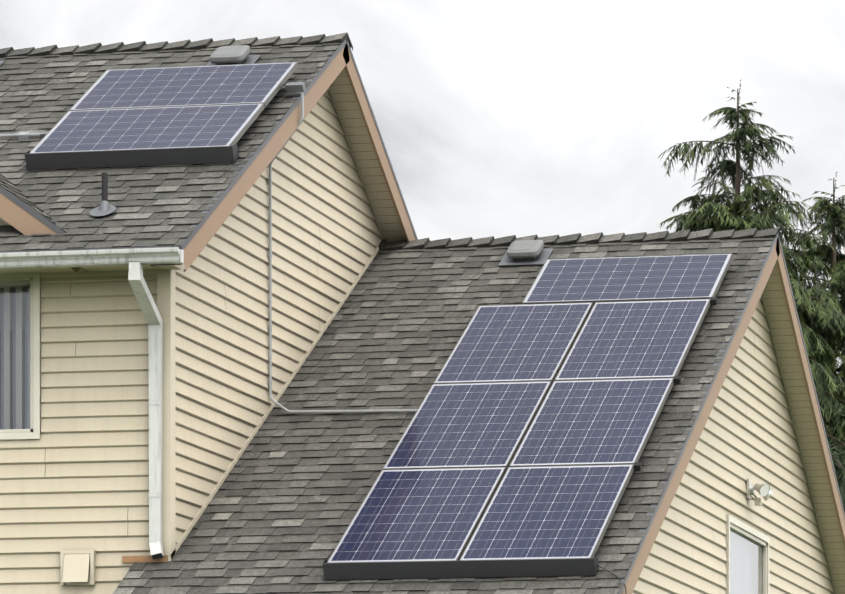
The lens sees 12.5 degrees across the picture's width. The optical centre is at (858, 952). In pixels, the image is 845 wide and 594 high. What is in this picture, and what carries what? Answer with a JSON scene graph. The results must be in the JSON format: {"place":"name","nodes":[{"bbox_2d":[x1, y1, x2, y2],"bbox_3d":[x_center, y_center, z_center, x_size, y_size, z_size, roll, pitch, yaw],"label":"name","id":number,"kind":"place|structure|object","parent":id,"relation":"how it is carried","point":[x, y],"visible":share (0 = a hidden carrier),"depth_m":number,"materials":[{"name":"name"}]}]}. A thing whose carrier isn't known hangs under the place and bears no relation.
{"place":"outdoors","nodes":[
{"label":"outdoors","id":0,"kind":"place"},
{"bbox_2d":[0,173,66,232],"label":"dormer roof shingles","id":1,"kind":"object","parent":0,"point":[8,186],"visible":0.75,"depth_m":29.29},
{"bbox_2d":[0,186,84,272],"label":"roof dormer trim","id":2,"kind":"structure","parent":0,"point":[20,216],"depth_m":28.94,"materials":[{"name":"brown wood"}]},
{"bbox_2d":[60,550,95,585],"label":"dryer vent cover","id":3,"kind":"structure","parent":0,"point":[77,567],"depth_m":29.01,"materials":[{"name":"beige plastic"}]},
{"bbox_2d":[0,275,156,593],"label":"siding wall","id":4,"kind":"structure","parent":0,"point":[75,476],"depth_m":29.06,"materials":[{"name":"beige plastic"}]},
{"bbox_2d":[122,246,378,562],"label":"wall trims","id":5,"kind":"structure","parent":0,"point":[166,294],"depth_m":28.95,"materials":[{"name":"beige plastic"}]},
{"bbox_2d":[176,90,381,543],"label":"side wall","id":6,"kind":"structure","parent":0,"point":[326,237],"depth_m":31.04,"materials":[{"name":"beige plastic"}]},
{"bbox_2d":[0,0,844,381],"label":"sky","id":7,"kind":"structure","parent":0,"point":[496,118],"materials":[{"name":"white"}]},
{"bbox_2d":[116,38,844,593],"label":"roof fascia trim","id":8,"kind":"structure","parent":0,"point":[338,78],"depth_m":33.45,"materials":[{"name":"brown wood"}]},
{"bbox_2d":[632,298,833,593],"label":"gable wall","id":9,"kind":"structure","parent":0,"point":[748,432],"depth_m":33.61,"materials":[{"name":"beige plastic"}]},
{"label":"ground","id":10,"kind":"structure","parent":0,"visible":0},
{"bbox_2d":[0,287,765,534],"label":"house wall","id":11,"kind":"structure","parent":10,"relation":"on","point":[727,512],"depth_m":31.04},
{"bbox_2d":[0,273,40,439],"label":"front window","id":12,"kind":"structure","parent":11,"relation":"attached to","point":[20,383],"depth_m":29.22,"materials":[{"name":"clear glass"}]},
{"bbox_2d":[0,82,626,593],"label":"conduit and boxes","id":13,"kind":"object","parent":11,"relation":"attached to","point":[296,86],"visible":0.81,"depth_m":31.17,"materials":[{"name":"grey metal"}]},
{"bbox_2d":[113,237,774,593],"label":"roof shingles","id":14,"kind":"object","parent":11,"relation":"attached to","point":[282,508],"visible":0.42,"depth_m":30.67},
{"bbox_2d":[498,240,552,265],"bbox_3d":[-2.938,-6.173,33.743,0.420,0.266,0.315,0,0,10],"label":"roof vent","id":15,"kind":"object","parent":14,"relation":"on","point":[526,252],"visible":1,"depth_m":33.66,"materials":[{"name":"grey"}]},
{"bbox_2d":[322,253,732,579],"bbox_3d":[-2.511,-4.402,30.689,2.086,3.278,5.155,0,0,10],"label":"solar array","id":16,"kind":"object","parent":14,"relation":"on","point":[519,448],"visible":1,"depth_m":30.16,"materials":[{"name":"blue glass"}]},
{"bbox_2d":[378,228,781,250],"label":"roof ridge caps","id":17,"kind":"object","parent":14,"relation":"on","point":[571,239],"visible":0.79,"depth_m":33.98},
{"bbox_2d":[108,53,844,517],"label":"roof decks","id":18,"kind":"object","parent":11,"relation":"on","point":[782,255],"visible":0.09,"depth_m":34.49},
{"bbox_2d":[0,245,183,278],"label":"gutter","id":19,"kind":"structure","parent":18,"relation":"attached to","point":[61,263],"depth_m":28.54,"materials":[{"name":"white metal"}]},
{"bbox_2d":[128,262,163,559],"bbox_3d":[-5.343,-4.052,28.702,0.117,2.165,0.552,0,0,10],"label":"downspout","id":20,"kind":"object","parent":19,"relation":"attached to","point":[144,298],"visible":0.94,"depth_m":28.89,"materials":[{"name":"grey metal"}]},
{"bbox_2d":[0,42,341,250],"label":"roof shingles","id":21,"kind":"object","parent":18,"relation":"on","point":[161,205],"visible":0.54,"depth_m":30.01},
{"bbox_2d":[90,173,115,215],"bbox_3d":[-5.773,-5.781,29.197,0.200,0.356,0.204,0,0,10],"label":"vent pipe","id":22,"kind":"object","parent":21,"relation":"on","point":[104,208],"visible":0.81,"depth_m":29.21,"materials":[{"name":"black metal"}]},
{"bbox_2d":[25,62,297,169],"bbox_3d":[-5.589,-6.764,30.860,1.710,1.172,1.734,0,0,10],"label":"solar array","id":23,"kind":"object","parent":21,"relation":"on","point":[210,114],"visible":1,"depth_m":30.64,"materials":[{"name":"blue glass"}]},
{"bbox_2d":[0,32,352,57],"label":"roof ridge caps","id":24,"kind":"object","parent":21,"relation":"on","point":[99,48],"visible":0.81,"depth_m":32.63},
{"bbox_2d":[206,45,260,65],"bbox_3d":[-5.267,-7.498,32.077,0.420,0.266,0.315,0,0,10],"label":"roof vent","id":25,"kind":"object","parent":21,"relation":"on","point":[231,55],"visible":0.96,"depth_m":32.00,"materials":[{"name":"grey"}]},
{"bbox_2d":[725,515,769,593],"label":"gable window","id":26,"kind":"structure","parent":11,"relation":"attached to","point":[747,550],"depth_m":33.74,"materials":[{"name":"clear glass"}]},
{"bbox_2d":[747,479,772,505],"bbox_3d":[-0.873,-4.054,33.688,0.212,0.225,0.332,0,0,10],"label":"floodlight","id":27,"kind":"object","parent":11,"relation":"attached to","point":[765,491],"visible":1,"depth_m":33.65,"materials":[{"name":"metal"}]},
{"bbox_2d":[657,80,844,511],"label":"conifer tree","id":28,"kind":"object","parent":10,"relation":"on","point":[817,314],"visible":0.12,"depth_m":44.98,"materials":[{"name":"green plant"}]},
{"bbox_2d":[781,171,844,443],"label":"conifer tree","id":29,"kind":"object","parent":10,"relation":"on","point":[829,213],"visible":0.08,"depth_m":47.82,"materials":[{"name":"green plant"}]}
]}

